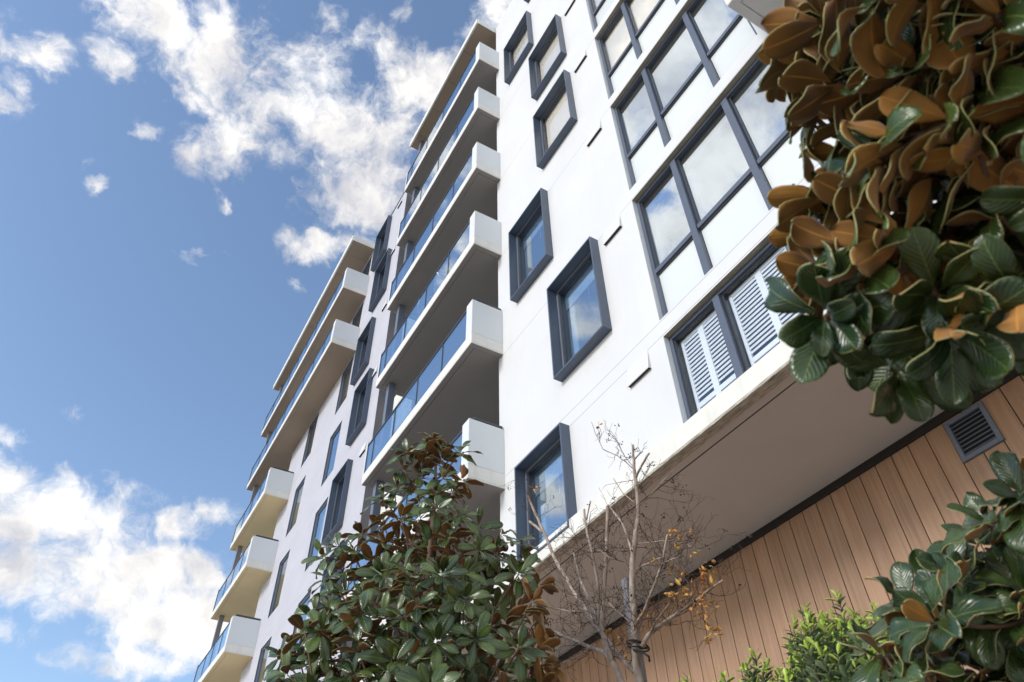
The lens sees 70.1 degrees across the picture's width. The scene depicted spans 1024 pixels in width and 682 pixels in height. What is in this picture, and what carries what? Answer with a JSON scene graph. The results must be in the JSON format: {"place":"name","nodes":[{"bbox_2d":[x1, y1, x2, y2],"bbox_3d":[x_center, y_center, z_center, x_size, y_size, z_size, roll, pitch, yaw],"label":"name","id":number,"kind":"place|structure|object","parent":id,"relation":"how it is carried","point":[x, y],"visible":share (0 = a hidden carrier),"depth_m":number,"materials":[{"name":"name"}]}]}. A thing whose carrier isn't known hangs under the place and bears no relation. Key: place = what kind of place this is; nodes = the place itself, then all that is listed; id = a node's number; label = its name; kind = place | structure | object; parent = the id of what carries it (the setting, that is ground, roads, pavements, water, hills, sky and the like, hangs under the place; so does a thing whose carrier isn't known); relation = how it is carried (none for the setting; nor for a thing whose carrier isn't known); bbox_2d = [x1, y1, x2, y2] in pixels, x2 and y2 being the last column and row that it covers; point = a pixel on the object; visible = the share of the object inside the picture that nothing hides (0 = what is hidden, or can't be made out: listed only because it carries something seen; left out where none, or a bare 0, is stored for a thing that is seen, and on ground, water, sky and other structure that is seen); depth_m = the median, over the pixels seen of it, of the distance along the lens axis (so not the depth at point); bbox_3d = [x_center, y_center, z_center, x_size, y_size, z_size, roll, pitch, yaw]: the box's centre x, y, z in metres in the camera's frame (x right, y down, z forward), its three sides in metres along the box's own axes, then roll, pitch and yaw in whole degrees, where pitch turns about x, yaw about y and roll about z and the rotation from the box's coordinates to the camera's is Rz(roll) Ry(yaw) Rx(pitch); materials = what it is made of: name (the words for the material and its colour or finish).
{"place":"outdoors","nodes":[
{"label":"outdoors","id":0,"kind":"place"},
{"bbox_2d":[0,0,511,681],"label":"sky","id":1,"kind":"structure","parent":0,"point":[184,183],"materials":[{"name":"blue"}]},
{"bbox_2d":[193,192,406,681],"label":"apartment building","id":2,"kind":"structure","parent":0,"point":[305,487],"depth_m":27.13,"materials":[{"name":"white paint"}]},
{"bbox_2d":[255,639,270,681],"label":"window","id":3,"kind":"structure","parent":2,"relation":"in","point":[264,653],"depth_m":23.28,"materials":[{"name":"grey metal"}]},
{"bbox_2d":[269,551,311,616],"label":"window","id":4,"kind":"structure","parent":2,"relation":"in","point":[279,583],"depth_m":25.12,"materials":[{"name":"grey metal"}]},
{"bbox_2d":[294,590,310,652],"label":"window","id":5,"kind":"structure","parent":2,"relation":"in","point":[307,597],"depth_m":21.02,"materials":[{"name":"blue glass"}]},
{"bbox_2d":[287,476,327,541],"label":"window","id":6,"kind":"structure","parent":2,"relation":"in","point":[299,490],"depth_m":27.23,"materials":[{"name":"grey metal"}]},
{"bbox_2d":[306,498,327,569],"bbox_3d":[-5.958,6.005,22.660,0.178,2.040,1.170,21,-49,-22],"label":"window","id":7,"kind":"structure","parent":2,"relation":"in","point":[318,526],"depth_m":22.96,"materials":[{"name":"blue glass"}]},
{"bbox_2d":[302,414,341,471],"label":"window","id":8,"kind":"structure","parent":2,"relation":"in","point":[313,427],"depth_m":29.37,"materials":[{"name":"grey metal"}]},
{"bbox_2d":[314,541,347,628],"bbox_3d":[-4.612,6.446,18.819,0.325,2.170,1.320,21,-49,-22],"label":"window","id":9,"kind":"structure","parent":2,"relation":"in","point":[331,559],"depth_m":19.37,"materials":[{"name":"grey metal"}]},
{"bbox_2d":[322,422,341,484],"bbox_3d":[-6.016,3.832,24.785,0.178,2.040,1.170,21,-49,-22],"label":"window","id":10,"kind":"structure","parent":2,"relation":"in","point":[334,440],"depth_m":24.96,"materials":[{"name":"blue glass"}]},
{"bbox_2d":[321,459,352,545],"bbox_3d":[-5.048,4.735,21.399,0.325,2.180,1.320,21,-49,-22],"label":"window","id":11,"kind":"structure","parent":2,"relation":"in","point":[336,507],"depth_m":21.52,"materials":[{"name":"grey metal"}]},
{"bbox_2d":[336,357,353,412],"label":"window","id":12,"kind":"structure","parent":2,"relation":"in","point":[346,375],"depth_m":27.11,"materials":[{"name":"glass"}]},
{"bbox_2d":[353,305,362,326],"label":"window","id":13,"kind":"structure","parent":2,"relation":"in","point":[356,322],"depth_m":29.52,"materials":[{"name":"grey glass"}]},
{"bbox_2d":[345,368,374,445],"bbox_3d":[-4.728,2.093,23.076,0.325,2.190,1.320,21,-49,-22],"label":"window","id":14,"kind":"structure","parent":2,"relation":"in","point":[361,399],"depth_m":23.20,"materials":[{"name":"grey metal"}]},
{"bbox_2d":[350,317,375,385],"bbox_3d":[-5.153,0.369,25.644,0.325,2.180,1.340,21,-49,-22],"label":"window","id":15,"kind":"structure","parent":2,"relation":"in","point":[361,360],"depth_m":25.79,"materials":[{"name":"grey metal"}]},
{"bbox_2d":[362,257,371,303],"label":"window","id":16,"kind":"structure","parent":2,"relation":"in","point":[366,271],"depth_m":31.56,"materials":[{"name":"grey metal"}]},
{"bbox_2d":[368,248,392,311],"bbox_3d":[-4.854,-2.266,27.363,0.325,2.280,1.320,21,-49,-22],"label":"window","id":17,"kind":"structure","parent":2,"relation":"in","point":[381,275],"depth_m":27.53,"materials":[{"name":"grey metal"}]},
{"bbox_2d":[370,215,391,271],"bbox_3d":[-5.279,-3.979,29.920,0.325,2.220,1.320,21,-49,-22],"label":"window","id":18,"kind":"structure","parent":2,"relation":"in","point":[381,243],"depth_m":30.09,"materials":[{"name":"grey metal"}]},
{"bbox_2d":[341,0,1023,681],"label":"apartment building","id":19,"kind":"structure","parent":0,"point":[587,224],"depth_m":10.64,"materials":[{"name":"white paint"}]},
{"bbox_2d":[504,11,533,84],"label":"window","id":20,"kind":"structure","parent":19,"relation":"in","point":[521,41],"depth_m":21.65,"materials":[{"name":"grey metal"}]},
{"bbox_2d":[508,188,553,302],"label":"window","id":21,"kind":"structure","parent":19,"relation":"in","point":[530,238],"depth_m":15.31,"materials":[{"name":"grey metal"}]},
{"bbox_2d":[514,422,576,560],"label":"window","id":22,"kind":"structure","parent":19,"relation":"in","point":[550,461],"depth_m":11.17,"materials":[{"name":"blue glass"}]},
{"bbox_2d":[528,14,566,100],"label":"window","id":23,"kind":"structure","parent":19,"relation":"in","point":[550,51],"depth_m":18.73,"materials":[{"name":"grey metal"}]},
{"bbox_2d":[533,70,577,168],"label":"window","id":24,"kind":"structure","parent":19,"relation":"in","point":[556,116],"depth_m":16.51,"materials":[{"name":"grey metal"}]},
{"bbox_2d":[546,236,611,381],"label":"window","id":25,"kind":"structure","parent":19,"relation":"in","point":[578,308],"depth_m":12.41,"materials":[{"name":"grey metal"}]},
{"label":"ground","id":26,"kind":"structure","parent":0,"visible":0},
{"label":"garden bed","id":27,"kind":"structure","parent":26,"relation":"on","visible":0},
{"bbox_2d":[262,432,564,681],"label":"magnolia tree","id":28,"kind":"object","parent":27,"relation":"on","point":[479,639],"visible":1,"depth_m":4.56,"materials":[{"name":"green plant"}]},
{"bbox_2d":[497,421,751,681],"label":"bare tree","id":29,"kind":"object","parent":27,"relation":"on","point":[635,669],"visible":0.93,"depth_m":5.42,"materials":[{"name":"brown plant"}]},
{"bbox_2d":[626,639,650,661],"bbox_3d":[0.886,2.183,5.107,0.163,0.202,0.235,-11,-45,10],"label":"tree tie","id":30,"kind":"object","parent":29,"relation":"attached to","point":[640,647],"visible":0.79,"depth_m":5.13,"materials":[{"name":"black rubber"}]},
{"bbox_2d":[621,577,646,681],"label":"tree stake","id":31,"kind":"object","parent":27,"relation":"on","point":[629,631],"visible":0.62,"depth_m":5.46,"materials":[{"name":"brown wood"}]},
{"bbox_2d":[677,671,694,681],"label":"shrub","id":32,"kind":"object","parent":27,"relation":"on","point":[683,680],"visible":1,"depth_m":4.29,"materials":[{"name":"green plant"}]},
{"bbox_2d":[712,670,734,681],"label":"shrub","id":33,"kind":"object","parent":27,"relation":"on","point":[722,677],"visible":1,"depth_m":4.03,"materials":[{"name":"green plant"}]},
{"bbox_2d":[736,648,802,681],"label":"shrub","id":34,"kind":"object","parent":27,"relation":"on","point":[765,669],"visible":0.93,"depth_m":3.80,"materials":[{"name":"green plant"}]},
{"bbox_2d":[779,589,930,681],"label":"shrub","id":35,"kind":"object","parent":27,"relation":"on","point":[829,659],"visible":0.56,"depth_m":3.26,"materials":[{"name":"green plant"}]},
{"bbox_2d":[755,0,1023,681],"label":"magnolia tree","id":36,"kind":"object","parent":27,"relation":"on","point":[918,293],"visible":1,"depth_m":1.40,"materials":[{"name":"green plant"}]}
]}

